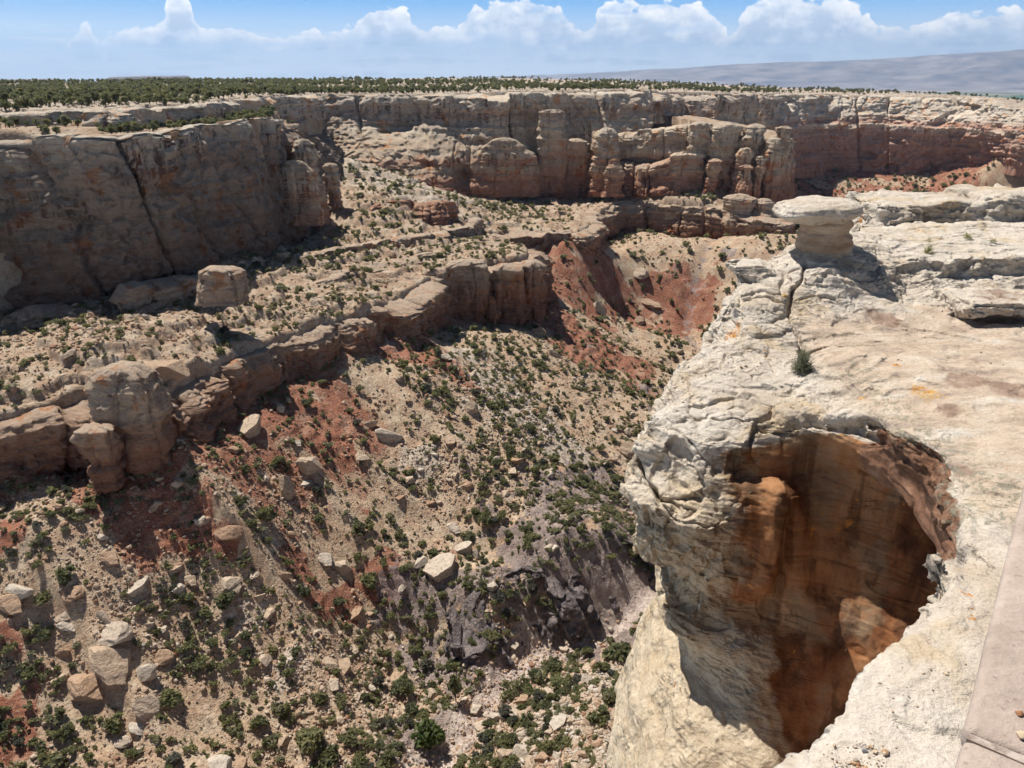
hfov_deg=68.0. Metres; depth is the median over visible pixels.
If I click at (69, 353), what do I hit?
boulder
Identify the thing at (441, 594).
juniper shrub
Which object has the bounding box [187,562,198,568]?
sage shrub
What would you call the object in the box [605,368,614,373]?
sage shrub
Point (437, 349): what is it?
juniper shrub
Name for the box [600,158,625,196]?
rock tower
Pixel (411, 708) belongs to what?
juniper shrub
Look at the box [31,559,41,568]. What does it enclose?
juniper shrub
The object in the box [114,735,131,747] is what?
boulder
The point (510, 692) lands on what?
juniper shrub
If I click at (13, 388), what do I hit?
boulder
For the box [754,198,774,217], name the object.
rock tower
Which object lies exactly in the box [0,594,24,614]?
boulder
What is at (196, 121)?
juniper tree
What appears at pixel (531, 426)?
juniper shrub
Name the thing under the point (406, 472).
juniper shrub
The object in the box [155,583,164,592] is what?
sage shrub
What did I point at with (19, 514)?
juniper shrub
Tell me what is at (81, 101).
juniper tree
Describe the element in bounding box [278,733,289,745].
boulder
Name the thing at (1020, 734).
pebble
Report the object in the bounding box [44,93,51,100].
juniper tree
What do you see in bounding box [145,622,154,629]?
boulder
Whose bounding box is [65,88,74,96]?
juniper tree
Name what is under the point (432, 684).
juniper shrub
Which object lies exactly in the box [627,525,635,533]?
juniper shrub
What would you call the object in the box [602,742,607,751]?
boulder
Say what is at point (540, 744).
juniper shrub
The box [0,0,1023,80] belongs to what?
sky
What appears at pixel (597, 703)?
boulder
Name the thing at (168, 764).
juniper shrub
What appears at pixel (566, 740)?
juniper shrub
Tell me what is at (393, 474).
juniper shrub
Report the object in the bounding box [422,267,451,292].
rock block
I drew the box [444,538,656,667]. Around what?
gorge face
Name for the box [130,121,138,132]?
juniper tree
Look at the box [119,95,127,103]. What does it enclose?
juniper tree
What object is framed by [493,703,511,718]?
sage shrub
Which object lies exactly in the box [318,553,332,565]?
boulder
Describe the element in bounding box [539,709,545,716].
boulder
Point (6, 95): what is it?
juniper tree
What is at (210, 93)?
juniper tree
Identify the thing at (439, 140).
cliff face
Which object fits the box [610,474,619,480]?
juniper shrub
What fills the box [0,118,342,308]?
cliff face
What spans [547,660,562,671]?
juniper shrub
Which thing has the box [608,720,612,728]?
boulder
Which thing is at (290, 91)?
juniper tree
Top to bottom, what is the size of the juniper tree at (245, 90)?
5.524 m
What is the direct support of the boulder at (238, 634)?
on the canyon ground
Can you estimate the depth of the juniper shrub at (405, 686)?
201.14 m
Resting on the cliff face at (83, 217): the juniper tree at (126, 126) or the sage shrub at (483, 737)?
the juniper tree at (126, 126)
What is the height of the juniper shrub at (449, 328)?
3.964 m
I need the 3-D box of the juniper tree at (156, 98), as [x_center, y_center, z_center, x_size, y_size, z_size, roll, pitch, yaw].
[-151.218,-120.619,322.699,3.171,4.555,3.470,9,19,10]
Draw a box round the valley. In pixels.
[865,90,1023,100]
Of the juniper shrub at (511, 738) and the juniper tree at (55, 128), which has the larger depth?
the juniper tree at (55, 128)
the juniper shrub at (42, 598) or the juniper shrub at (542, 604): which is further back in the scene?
the juniper shrub at (542, 604)
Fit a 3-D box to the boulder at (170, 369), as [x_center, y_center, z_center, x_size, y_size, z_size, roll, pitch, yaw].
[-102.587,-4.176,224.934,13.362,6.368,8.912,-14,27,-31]
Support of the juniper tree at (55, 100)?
on the canyon ground
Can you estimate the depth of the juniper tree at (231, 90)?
413.24 m
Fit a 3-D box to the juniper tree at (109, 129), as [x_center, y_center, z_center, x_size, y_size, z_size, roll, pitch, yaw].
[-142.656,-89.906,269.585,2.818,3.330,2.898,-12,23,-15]
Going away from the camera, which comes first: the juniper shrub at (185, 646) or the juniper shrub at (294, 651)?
the juniper shrub at (185, 646)
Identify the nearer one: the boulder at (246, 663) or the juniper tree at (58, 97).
the boulder at (246, 663)
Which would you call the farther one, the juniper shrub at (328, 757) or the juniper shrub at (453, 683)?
the juniper shrub at (453, 683)
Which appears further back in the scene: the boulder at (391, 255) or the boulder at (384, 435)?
the boulder at (391, 255)
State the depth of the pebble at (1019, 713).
0.91 m
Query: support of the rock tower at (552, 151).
on the canyon ground
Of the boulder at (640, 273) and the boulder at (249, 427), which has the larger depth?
the boulder at (640, 273)
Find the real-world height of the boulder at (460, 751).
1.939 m
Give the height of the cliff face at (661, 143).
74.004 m
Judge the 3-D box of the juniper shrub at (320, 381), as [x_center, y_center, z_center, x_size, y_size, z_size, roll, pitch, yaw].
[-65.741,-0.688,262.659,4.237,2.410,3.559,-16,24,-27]
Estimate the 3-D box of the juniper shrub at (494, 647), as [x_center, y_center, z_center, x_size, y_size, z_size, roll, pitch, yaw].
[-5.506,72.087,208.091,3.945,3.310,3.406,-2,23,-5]
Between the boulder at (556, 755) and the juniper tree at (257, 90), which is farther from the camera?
the juniper tree at (257, 90)
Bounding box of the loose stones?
[0,161,997,767]
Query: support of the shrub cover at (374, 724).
on the canyon ground
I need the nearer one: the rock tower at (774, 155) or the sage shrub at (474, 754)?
the sage shrub at (474, 754)
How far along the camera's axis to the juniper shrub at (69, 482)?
204.80 m
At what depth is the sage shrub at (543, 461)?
264.16 m
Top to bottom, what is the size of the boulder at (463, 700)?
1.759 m
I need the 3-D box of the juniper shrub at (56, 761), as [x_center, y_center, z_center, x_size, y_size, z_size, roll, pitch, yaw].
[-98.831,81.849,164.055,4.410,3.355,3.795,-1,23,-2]
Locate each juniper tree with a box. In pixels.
[0,88,8,93]
[0,99,8,110]
[0,117,7,126]
[1,92,9,100]
[4,121,12,127]
[9,116,19,125]
[11,102,19,108]
[14,97,22,107]
[18,96,29,107]
[28,100,35,107]
[33,94,44,106]
[38,124,47,132]
[41,126,49,133]
[42,118,50,124]
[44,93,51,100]
[47,90,55,95]
[51,97,58,104]
[51,125,60,133]
[54,93,63,102]
[60,114,73,125]
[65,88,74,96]
[73,119,82,126]
[75,96,84,106]
[79,93,92,105]
[88,92,99,102]
[100,92,111,105]
[106,126,113,133]
[110,89,121,103]
[115,123,123,132]
[119,91,131,99]
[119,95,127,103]
[121,122,129,132]
[127,92,136,101]
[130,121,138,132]
[133,94,141,103]
[143,92,152,98]
[144,86,152,91]
[149,122,157,131]
[153,95,159,103]
[158,93,164,101]
[162,98,168,105]
[170,91,178,101]
[192,119,200,123]
[193,94,201,101]
[206,90,215,97]
[220,90,226,98]
[227,86,236,94]
[241,87,249,94]
[253,87,261,94]
[288,88,293,94]
[326,86,332,93]
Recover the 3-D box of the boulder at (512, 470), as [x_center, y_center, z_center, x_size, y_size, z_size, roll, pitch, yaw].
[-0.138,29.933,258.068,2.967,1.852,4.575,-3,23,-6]
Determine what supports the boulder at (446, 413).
on the canyon ground
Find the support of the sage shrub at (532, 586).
on the canyon ground
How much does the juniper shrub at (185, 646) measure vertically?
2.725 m
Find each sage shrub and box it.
[0,660,14,669]
[4,547,14,555]
[11,737,23,746]
[14,665,26,676]
[31,520,39,528]
[61,485,71,492]
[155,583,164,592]
[164,751,181,766]
[167,583,177,592]
[179,620,187,629]
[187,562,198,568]
[218,325,229,332]
[252,261,260,266]
[305,294,314,299]
[311,484,323,493]
[328,254,336,260]
[352,419,361,424]
[361,761,374,767]
[371,675,384,684]
[378,717,386,725]
[386,717,395,727]
[405,716,413,725]
[414,550,422,557]
[419,659,434,670]
[421,383,429,387]
[470,389,479,393]
[471,750,480,758]
[476,732,488,741]
[480,742,494,754]
[490,516,500,523]
[493,589,505,602]
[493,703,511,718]
[502,607,514,617]
[509,715,516,724]
[510,762,520,767]
[513,588,520,596]
[526,581,536,589]
[529,586,537,593]
[532,690,544,702]
[539,458,547,463]
[541,722,548,731]
[552,405,559,412]
[563,545,572,552]
[571,672,581,682]
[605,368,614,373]
[605,462,614,467]
[606,669,616,675]
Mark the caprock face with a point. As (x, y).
(309, 107)
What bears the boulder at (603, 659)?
on the canyon ground
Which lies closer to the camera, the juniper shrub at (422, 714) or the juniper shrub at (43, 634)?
the juniper shrub at (43, 634)
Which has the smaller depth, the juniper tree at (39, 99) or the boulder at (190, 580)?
the boulder at (190, 580)
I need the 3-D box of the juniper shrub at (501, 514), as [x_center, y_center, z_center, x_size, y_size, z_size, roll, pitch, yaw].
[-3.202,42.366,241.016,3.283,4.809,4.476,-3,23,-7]
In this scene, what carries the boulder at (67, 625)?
on the canyon ground
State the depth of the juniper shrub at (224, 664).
186.60 m
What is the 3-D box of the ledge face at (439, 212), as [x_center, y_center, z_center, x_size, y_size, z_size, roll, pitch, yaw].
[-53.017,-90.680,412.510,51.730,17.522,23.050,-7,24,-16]
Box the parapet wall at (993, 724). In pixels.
[955,486,1023,767]
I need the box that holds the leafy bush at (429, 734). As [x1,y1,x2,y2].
[410,718,445,750]
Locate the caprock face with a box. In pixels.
[0,93,327,131]
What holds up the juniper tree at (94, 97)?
on the canyon ground
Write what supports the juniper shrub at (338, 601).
on the canyon ground
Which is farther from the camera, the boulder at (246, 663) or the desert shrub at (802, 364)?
the boulder at (246, 663)
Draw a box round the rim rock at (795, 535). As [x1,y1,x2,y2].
[607,183,1023,767]
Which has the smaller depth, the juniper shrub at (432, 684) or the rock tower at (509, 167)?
the juniper shrub at (432, 684)
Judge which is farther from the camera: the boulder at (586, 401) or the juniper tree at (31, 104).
the boulder at (586, 401)
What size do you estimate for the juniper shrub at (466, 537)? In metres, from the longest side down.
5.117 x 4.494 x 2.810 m
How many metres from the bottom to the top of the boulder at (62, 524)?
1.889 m
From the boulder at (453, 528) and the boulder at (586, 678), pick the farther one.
the boulder at (453, 528)
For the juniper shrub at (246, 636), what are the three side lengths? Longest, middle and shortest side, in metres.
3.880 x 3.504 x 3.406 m
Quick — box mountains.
[420,49,1023,92]
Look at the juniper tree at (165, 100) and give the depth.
323.29 m
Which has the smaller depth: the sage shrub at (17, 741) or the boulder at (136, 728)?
the sage shrub at (17, 741)
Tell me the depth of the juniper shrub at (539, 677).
201.76 m
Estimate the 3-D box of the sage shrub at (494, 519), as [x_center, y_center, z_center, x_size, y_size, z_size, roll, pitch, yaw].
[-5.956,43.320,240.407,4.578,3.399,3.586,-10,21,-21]
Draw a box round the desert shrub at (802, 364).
[786,345,814,374]
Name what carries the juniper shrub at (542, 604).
on the gorge face
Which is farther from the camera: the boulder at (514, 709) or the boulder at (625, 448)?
the boulder at (625, 448)
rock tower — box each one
[69,422,127,492]
[291,139,330,232]
[322,163,343,211]
[445,259,490,325]
[469,137,540,197]
[492,263,526,325]
[520,259,547,322]
[536,109,568,194]
[565,138,590,196]
[587,128,620,196]
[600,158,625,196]
[634,168,643,194]
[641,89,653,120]
[667,151,705,192]
[686,121,710,173]
[702,158,722,193]
[707,121,743,187]
[721,193,757,236]
[727,147,754,195]
[735,164,752,196]
[738,123,766,185]
[752,156,765,198]
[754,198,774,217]
[757,109,766,125]
[759,137,785,203]
[775,126,792,201]
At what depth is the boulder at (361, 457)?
243.50 m
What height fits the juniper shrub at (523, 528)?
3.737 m
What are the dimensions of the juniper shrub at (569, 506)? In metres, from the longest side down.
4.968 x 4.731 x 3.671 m
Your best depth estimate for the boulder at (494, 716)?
190.06 m
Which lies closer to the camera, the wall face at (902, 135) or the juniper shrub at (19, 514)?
the juniper shrub at (19, 514)
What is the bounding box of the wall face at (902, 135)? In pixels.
[743,94,1023,177]
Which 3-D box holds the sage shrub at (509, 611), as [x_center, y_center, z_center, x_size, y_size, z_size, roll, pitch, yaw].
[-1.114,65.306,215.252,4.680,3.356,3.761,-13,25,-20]
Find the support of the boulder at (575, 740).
on the canyon ground
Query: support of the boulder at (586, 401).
on the canyon ground
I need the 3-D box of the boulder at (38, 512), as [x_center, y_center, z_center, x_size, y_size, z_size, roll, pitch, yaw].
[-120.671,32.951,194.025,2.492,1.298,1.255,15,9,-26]
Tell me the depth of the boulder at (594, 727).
180.72 m
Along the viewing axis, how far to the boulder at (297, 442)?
235.88 m
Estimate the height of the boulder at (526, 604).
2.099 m
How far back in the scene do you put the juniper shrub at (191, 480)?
206.29 m
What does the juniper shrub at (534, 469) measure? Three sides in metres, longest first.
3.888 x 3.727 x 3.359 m
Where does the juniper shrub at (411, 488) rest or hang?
on the canyon ground
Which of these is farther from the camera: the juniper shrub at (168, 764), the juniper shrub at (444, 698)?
the juniper shrub at (444, 698)
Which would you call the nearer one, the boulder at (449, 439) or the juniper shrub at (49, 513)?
the juniper shrub at (49, 513)
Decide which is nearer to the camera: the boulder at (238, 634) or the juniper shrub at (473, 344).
the boulder at (238, 634)
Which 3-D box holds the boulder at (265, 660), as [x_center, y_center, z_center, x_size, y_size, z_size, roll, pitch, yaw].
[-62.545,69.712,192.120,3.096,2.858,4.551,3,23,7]
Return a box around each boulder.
[0,503,5,512]
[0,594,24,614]
[5,584,34,599]
[10,385,16,392]
[34,510,44,514]
[53,612,69,622]
[53,650,69,658]
[54,503,62,510]
[55,620,74,631]
[58,671,68,679]
[59,521,67,527]
[60,349,76,359]
[61,585,84,601]
[65,673,104,702]
[75,508,85,513]
[87,644,131,685]
[96,610,112,623]
[97,534,108,540]
[98,551,118,565]
[98,621,132,646]
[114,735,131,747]
[126,576,148,596]
[128,722,143,735]
[131,694,160,720]
[134,609,144,615]
[136,664,156,681]
[142,314,149,318]
[144,360,190,382]
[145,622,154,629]
[148,505,157,512]
[153,500,162,506]
[154,649,174,665]
[159,625,167,632]
[169,565,181,572]
[170,478,184,488]
[172,582,184,593]
[183,575,196,585]
[193,516,207,525]
[207,754,231,767]
[214,525,243,540]
[221,576,241,594]
[228,446,239,453]
[234,627,246,639]
[234,757,247,767]
[237,414,260,438]
[241,659,250,665]
[249,571,259,578]
[253,593,264,601]
[259,654,273,666]
[263,474,268,481]
[263,677,271,683]
[264,607,275,621]
[276,403,284,412]
[277,252,289,257]
[277,571,291,580]
[278,474,295,499]
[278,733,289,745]
[285,396,291,402]
[288,531,295,537]
[288,711,300,717]
[293,439,300,445]
[296,456,321,475]
[300,720,309,728]
[301,479,311,486]
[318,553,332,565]
[318,634,324,639]
[322,656,337,672]
[328,678,338,690]
[332,560,351,574]
[336,716,343,723]
[338,658,350,674]
[348,645,358,653]
[350,606,362,619]
[353,693,361,700]
[355,454,370,461]
[361,420,377,427]
[361,426,368,431]
[368,684,375,691]
[375,428,402,442]
[388,253,395,257]
[390,669,405,681]
[394,376,403,380]
[395,495,404,500]
[398,584,404,593]
[405,476,413,483]
[413,555,427,568]
[418,703,432,711]
[423,553,455,581]
[426,501,435,505]
[428,688,437,699]
[437,703,443,713]
[439,353,451,359]
[443,410,450,416]
[445,434,454,445]
[446,523,459,533]
[454,541,472,554]
[456,749,463,756]
[459,696,467,704]
[461,481,472,490]
[464,400,477,414]
[469,370,475,377]
[469,704,481,714]
[472,550,479,559]
[473,720,485,730]
[476,738,484,744]
[486,581,498,591]
[487,712,505,721]
[496,725,502,732]
[497,748,512,762]
[498,464,504,470]
[502,490,509,496]
[508,467,516,473]
[508,631,519,637]
[509,408,520,413]
[509,705,521,715]
[510,641,520,649]
[511,455,524,463]
[512,744,529,757]
[515,694,528,703]
[516,729,526,739]
[517,710,532,722]
[521,736,529,743]
[522,599,530,606]
[524,755,535,766]
[525,763,534,767]
[529,745,537,754]
[533,327,545,335]
[534,751,549,762]
[538,404,546,408]
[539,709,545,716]
[544,544,552,549]
[544,687,553,693]
[544,727,552,736]
[547,470,553,477]
[548,349,560,357]
[549,713,566,730]
[552,545,558,550]
[552,751,560,759]
[554,759,561,767]
[558,645,568,652]
[566,717,573,724]
[571,738,580,745]
[571,743,578,751]
[571,751,578,759]
[571,762,592,767]
[572,702,580,710]
[577,750,586,758]
[579,398,590,404]
[581,674,591,683]
[582,662,590,669]
[583,714,590,726]
[583,726,593,735]
[590,659,597,668]
[591,721,601,729]
[592,738,602,747]
[593,302,606,314]
[594,700,600,706]
[596,638,605,644]
[596,728,604,734]
[598,680,605,692]
[600,651,609,661]
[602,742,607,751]
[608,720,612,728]
[619,441,634,458]
[624,428,631,435]
[633,267,648,279]
[635,316,644,324]
[641,299,661,307]
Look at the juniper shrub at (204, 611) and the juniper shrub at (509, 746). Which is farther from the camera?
the juniper shrub at (204, 611)
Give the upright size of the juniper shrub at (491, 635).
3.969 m
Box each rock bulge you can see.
[83,360,177,475]
[280,159,324,226]
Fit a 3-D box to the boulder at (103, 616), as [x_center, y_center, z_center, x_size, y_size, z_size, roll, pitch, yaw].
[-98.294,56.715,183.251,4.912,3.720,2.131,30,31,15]
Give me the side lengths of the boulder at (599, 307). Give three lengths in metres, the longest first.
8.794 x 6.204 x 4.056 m
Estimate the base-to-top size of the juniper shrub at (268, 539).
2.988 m
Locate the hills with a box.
[107,76,190,79]
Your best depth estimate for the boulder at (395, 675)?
206.27 m
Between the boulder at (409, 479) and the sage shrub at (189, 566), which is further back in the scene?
the boulder at (409, 479)
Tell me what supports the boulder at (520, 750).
on the canyon ground
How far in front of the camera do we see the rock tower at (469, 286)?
343.67 m
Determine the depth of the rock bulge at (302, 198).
363.68 m
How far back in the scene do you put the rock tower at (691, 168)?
500.02 m
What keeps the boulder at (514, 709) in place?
on the canyon ground
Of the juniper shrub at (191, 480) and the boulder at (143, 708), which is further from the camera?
the juniper shrub at (191, 480)
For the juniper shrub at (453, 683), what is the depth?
196.23 m
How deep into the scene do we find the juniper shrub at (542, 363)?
321.54 m
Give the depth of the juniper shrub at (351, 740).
180.35 m
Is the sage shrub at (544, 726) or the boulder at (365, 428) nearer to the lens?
the sage shrub at (544, 726)
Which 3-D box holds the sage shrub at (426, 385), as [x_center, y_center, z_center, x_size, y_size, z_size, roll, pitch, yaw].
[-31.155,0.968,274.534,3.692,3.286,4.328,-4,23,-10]
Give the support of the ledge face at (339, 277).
on the canyon ground
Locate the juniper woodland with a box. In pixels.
[0,75,1022,133]
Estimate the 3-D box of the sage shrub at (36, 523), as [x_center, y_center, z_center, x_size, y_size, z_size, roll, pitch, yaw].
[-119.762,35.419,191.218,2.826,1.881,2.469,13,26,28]
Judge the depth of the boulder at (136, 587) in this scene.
190.46 m
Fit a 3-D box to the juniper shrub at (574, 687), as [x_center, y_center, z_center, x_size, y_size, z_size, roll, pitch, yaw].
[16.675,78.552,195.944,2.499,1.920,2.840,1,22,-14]
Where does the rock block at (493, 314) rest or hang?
on the cliff face at (36, 441)
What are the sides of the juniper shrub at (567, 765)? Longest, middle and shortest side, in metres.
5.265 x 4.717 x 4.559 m
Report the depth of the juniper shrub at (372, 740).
181.31 m
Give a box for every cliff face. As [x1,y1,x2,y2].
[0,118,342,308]
[0,202,796,482]
[323,89,778,200]
[606,154,721,199]
[618,123,797,199]
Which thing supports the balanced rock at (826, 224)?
on the rim rock at (795, 535)
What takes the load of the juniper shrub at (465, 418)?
on the canyon ground
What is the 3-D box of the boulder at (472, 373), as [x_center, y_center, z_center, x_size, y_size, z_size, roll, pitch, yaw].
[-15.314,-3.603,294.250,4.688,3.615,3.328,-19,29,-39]
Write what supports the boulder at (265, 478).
on the canyon ground
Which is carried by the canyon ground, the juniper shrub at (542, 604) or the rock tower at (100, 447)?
the rock tower at (100, 447)
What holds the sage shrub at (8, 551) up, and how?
on the canyon ground
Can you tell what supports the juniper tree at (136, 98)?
on the canyon ground
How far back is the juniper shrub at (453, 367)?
291.02 m
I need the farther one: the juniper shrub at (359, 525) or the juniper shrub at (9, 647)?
the juniper shrub at (359, 525)
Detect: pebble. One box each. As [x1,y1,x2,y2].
[1015,710,1023,716]
[1016,731,1023,738]
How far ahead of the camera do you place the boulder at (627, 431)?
298.86 m
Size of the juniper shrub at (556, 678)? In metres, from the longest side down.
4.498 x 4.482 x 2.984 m
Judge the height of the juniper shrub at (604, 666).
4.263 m
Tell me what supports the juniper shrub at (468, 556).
on the canyon ground
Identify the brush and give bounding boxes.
[0,79,997,110]
[0,117,690,767]
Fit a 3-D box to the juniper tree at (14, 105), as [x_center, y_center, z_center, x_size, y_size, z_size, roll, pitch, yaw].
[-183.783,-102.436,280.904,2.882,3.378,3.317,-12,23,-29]
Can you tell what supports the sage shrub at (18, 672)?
on the canyon ground
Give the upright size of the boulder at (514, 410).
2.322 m
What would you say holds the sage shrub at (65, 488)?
on the canyon ground
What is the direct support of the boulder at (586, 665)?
on the canyon ground
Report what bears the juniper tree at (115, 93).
on the canyon ground
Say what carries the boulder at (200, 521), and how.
on the canyon ground
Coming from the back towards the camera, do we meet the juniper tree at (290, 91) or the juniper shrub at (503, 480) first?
the juniper tree at (290, 91)
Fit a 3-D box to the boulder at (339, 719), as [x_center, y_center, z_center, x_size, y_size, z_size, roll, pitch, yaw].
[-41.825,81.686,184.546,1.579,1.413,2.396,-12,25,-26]
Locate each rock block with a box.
[195,265,250,307]
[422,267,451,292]
[485,295,501,328]
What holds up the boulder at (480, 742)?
on the canyon ground
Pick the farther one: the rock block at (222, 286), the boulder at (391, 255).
the boulder at (391, 255)
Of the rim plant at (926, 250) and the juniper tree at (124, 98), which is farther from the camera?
the juniper tree at (124, 98)
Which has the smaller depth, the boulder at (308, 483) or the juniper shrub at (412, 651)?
the juniper shrub at (412, 651)
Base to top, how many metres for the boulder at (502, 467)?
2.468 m
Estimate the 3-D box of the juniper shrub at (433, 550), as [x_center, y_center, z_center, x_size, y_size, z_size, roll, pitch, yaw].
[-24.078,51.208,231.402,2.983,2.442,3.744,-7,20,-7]
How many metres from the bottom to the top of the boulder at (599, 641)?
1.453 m
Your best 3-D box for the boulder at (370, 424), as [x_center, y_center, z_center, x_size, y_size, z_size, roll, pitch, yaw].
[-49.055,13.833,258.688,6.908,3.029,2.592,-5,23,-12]
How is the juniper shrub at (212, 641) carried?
on the canyon ground
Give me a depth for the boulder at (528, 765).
173.21 m
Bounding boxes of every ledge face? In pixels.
[0,303,71,332]
[108,217,484,314]
[313,252,436,284]
[368,199,458,225]
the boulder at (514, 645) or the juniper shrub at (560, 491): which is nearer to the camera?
the boulder at (514, 645)
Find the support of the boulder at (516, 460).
on the canyon ground
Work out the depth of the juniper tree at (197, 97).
360.80 m
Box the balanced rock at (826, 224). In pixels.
[772,195,863,259]
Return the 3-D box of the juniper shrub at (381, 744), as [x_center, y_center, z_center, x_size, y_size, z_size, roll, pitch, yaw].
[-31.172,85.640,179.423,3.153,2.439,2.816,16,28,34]
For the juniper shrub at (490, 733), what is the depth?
184.31 m
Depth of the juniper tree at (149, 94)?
351.55 m
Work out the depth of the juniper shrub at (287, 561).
207.76 m
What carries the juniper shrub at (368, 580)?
on the canyon ground
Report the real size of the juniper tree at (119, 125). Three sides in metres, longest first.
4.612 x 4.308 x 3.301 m
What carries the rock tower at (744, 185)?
on the canyon ground
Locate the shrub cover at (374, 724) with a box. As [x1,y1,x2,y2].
[0,156,998,767]
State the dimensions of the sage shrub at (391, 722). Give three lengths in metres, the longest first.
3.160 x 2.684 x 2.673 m
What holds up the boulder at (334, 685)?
on the canyon ground
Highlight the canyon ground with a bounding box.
[0,78,1023,767]
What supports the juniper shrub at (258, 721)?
on the canyon ground
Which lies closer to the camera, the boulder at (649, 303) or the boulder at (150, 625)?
the boulder at (150, 625)
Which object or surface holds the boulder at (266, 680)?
on the canyon ground
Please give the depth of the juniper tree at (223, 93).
386.23 m
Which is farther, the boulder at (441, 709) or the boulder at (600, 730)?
the boulder at (441, 709)
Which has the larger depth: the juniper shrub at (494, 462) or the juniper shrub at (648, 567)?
the juniper shrub at (494, 462)
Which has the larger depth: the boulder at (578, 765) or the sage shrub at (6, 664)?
the sage shrub at (6, 664)
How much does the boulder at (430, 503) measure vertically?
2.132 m
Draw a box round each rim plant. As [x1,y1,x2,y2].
[923,242,934,253]
[963,230,973,238]
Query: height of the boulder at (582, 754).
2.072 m
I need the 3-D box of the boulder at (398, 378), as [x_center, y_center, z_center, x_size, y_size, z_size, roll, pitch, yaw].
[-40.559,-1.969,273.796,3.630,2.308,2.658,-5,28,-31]
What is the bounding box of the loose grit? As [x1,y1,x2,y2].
[681,260,1015,767]
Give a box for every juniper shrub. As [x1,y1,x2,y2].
[0,641,17,654]
[0,720,10,730]
[13,511,23,519]
[16,661,28,671]
[19,664,38,680]
[23,638,39,644]
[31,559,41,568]
[33,589,51,605]
[34,531,48,539]
[35,625,53,641]
[42,753,66,767]
[44,510,58,518]
[51,676,65,686]
[53,318,67,325]
[54,564,75,585]
[54,705,65,716]
[57,723,75,735]
[60,506,73,512]
[61,479,73,485]
[62,744,77,755]
[81,501,97,509]
[101,711,123,735]
[114,498,124,503]
[123,747,138,758]
[159,688,184,707]
[164,761,174,767]
[175,672,182,678]
[177,592,195,600]
[178,640,195,653]
[184,653,210,671]
[185,475,197,484]
[198,605,212,617]
[204,637,218,647]
[214,589,235,609]
[215,658,229,670]
[220,628,230,637]
[226,618,236,627]
[229,655,236,663]
[234,496,248,505]
[237,629,250,640]
[238,647,250,655]
[244,518,258,527]
[244,651,250,657]
[248,714,270,729]
[253,504,277,521]
[263,535,272,544]
[272,455,286,464]
[274,702,289,716]
[281,392,289,398]
[282,667,294,677]
[283,557,294,565]
[290,646,301,656]
[295,726,326,754]
[298,586,312,596]
[301,397,314,405]
[311,689,327,706]
[313,512,323,523]
[317,379,327,384]
[317,743,339,767]
[332,596,346,606]
[334,692,349,706]
[336,248,345,254]
[340,727,357,747]
[351,527,362,535]
[351,757,362,767]
[352,552,360,559]
[353,520,365,528]
[359,570,377,590]
[359,755,367,764]
[361,692,368,700]
[364,737,374,743]
[373,739,386,752]
[376,753,395,767]
[380,749,392,760]
[385,611,395,618]
[387,740,401,750]
[388,472,396,476]
[388,674,416,695]
[388,748,397,757]
[398,565,408,571]
[399,534,406,538]
[402,469,411,475]
[404,701,418,714]
[407,485,415,490]
[408,468,415,473]
[408,643,421,653]
[419,708,429,717]
[422,611,436,620]
[427,680,435,687]
[429,434,439,442]
[429,548,437,553]
[431,391,440,396]
[432,347,441,352]
[434,688,442,695]
[437,384,449,394]
[437,591,444,597]
[438,362,446,367]
[438,694,450,702]
[441,658,456,671]
[445,325,453,331]
[446,673,459,701]
[448,365,457,370]
[454,327,462,332]
[459,530,473,540]
[461,415,469,421]
[461,574,473,588]
[465,554,473,558]
[467,636,476,644]
[469,342,477,347]
[471,348,483,353]
[471,507,481,514]
[471,755,485,767]
[477,480,485,486]
[477,514,490,525]
[479,554,488,563]
[480,473,491,479]
[481,719,492,726]
[481,751,492,760]
[482,628,497,641]
[482,728,494,738]
[483,511,490,517]
[486,642,496,651]
[490,458,498,465]
[491,404,497,409]
[491,732,507,747]
[491,757,501,765]
[494,631,502,641]
[495,399,506,409]
[497,509,506,519]
[498,679,521,702]
[499,477,508,484]
[499,612,508,619]
[501,754,517,767]
[504,444,516,454]
[505,345,513,351]
[505,589,514,598]
[506,732,516,745]
[507,742,514,749]
[515,673,531,687]
[516,451,525,459]
[518,524,533,533]
[519,712,532,723]
[520,718,532,725]
[522,685,533,693]
[524,422,536,429]
[527,668,541,678]
[530,465,540,472]
[531,701,541,710]
[533,671,547,684]
[535,600,546,606]
[535,740,551,753]
[536,359,546,368]
[540,699,553,709]
[543,714,551,722]
[543,738,559,750]
[545,692,555,698]
[547,600,557,614]
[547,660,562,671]
[550,675,563,682]
[550,679,570,700]
[552,656,562,665]
[553,488,566,496]
[555,733,564,742]
[557,519,569,525]
[558,736,570,746]
[560,500,576,511]
[562,760,578,767]
[564,706,573,712]
[566,652,577,659]
[572,683,578,691]
[578,474,588,480]
[580,646,593,655]
[586,703,610,727]
[593,661,610,672]
[596,444,605,450]
[600,519,616,530]
[601,686,615,703]
[602,640,630,662]
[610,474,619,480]
[610,677,617,685]
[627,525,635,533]
[627,545,638,555]
[637,562,654,571]
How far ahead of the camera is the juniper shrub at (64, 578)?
184.27 m
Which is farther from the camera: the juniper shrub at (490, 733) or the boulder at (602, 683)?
the boulder at (602, 683)
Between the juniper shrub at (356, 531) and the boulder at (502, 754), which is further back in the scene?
the juniper shrub at (356, 531)
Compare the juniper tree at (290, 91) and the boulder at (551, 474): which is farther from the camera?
the juniper tree at (290, 91)
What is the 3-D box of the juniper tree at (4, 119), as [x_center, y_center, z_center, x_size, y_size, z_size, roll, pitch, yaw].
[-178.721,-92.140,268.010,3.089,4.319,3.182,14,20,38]

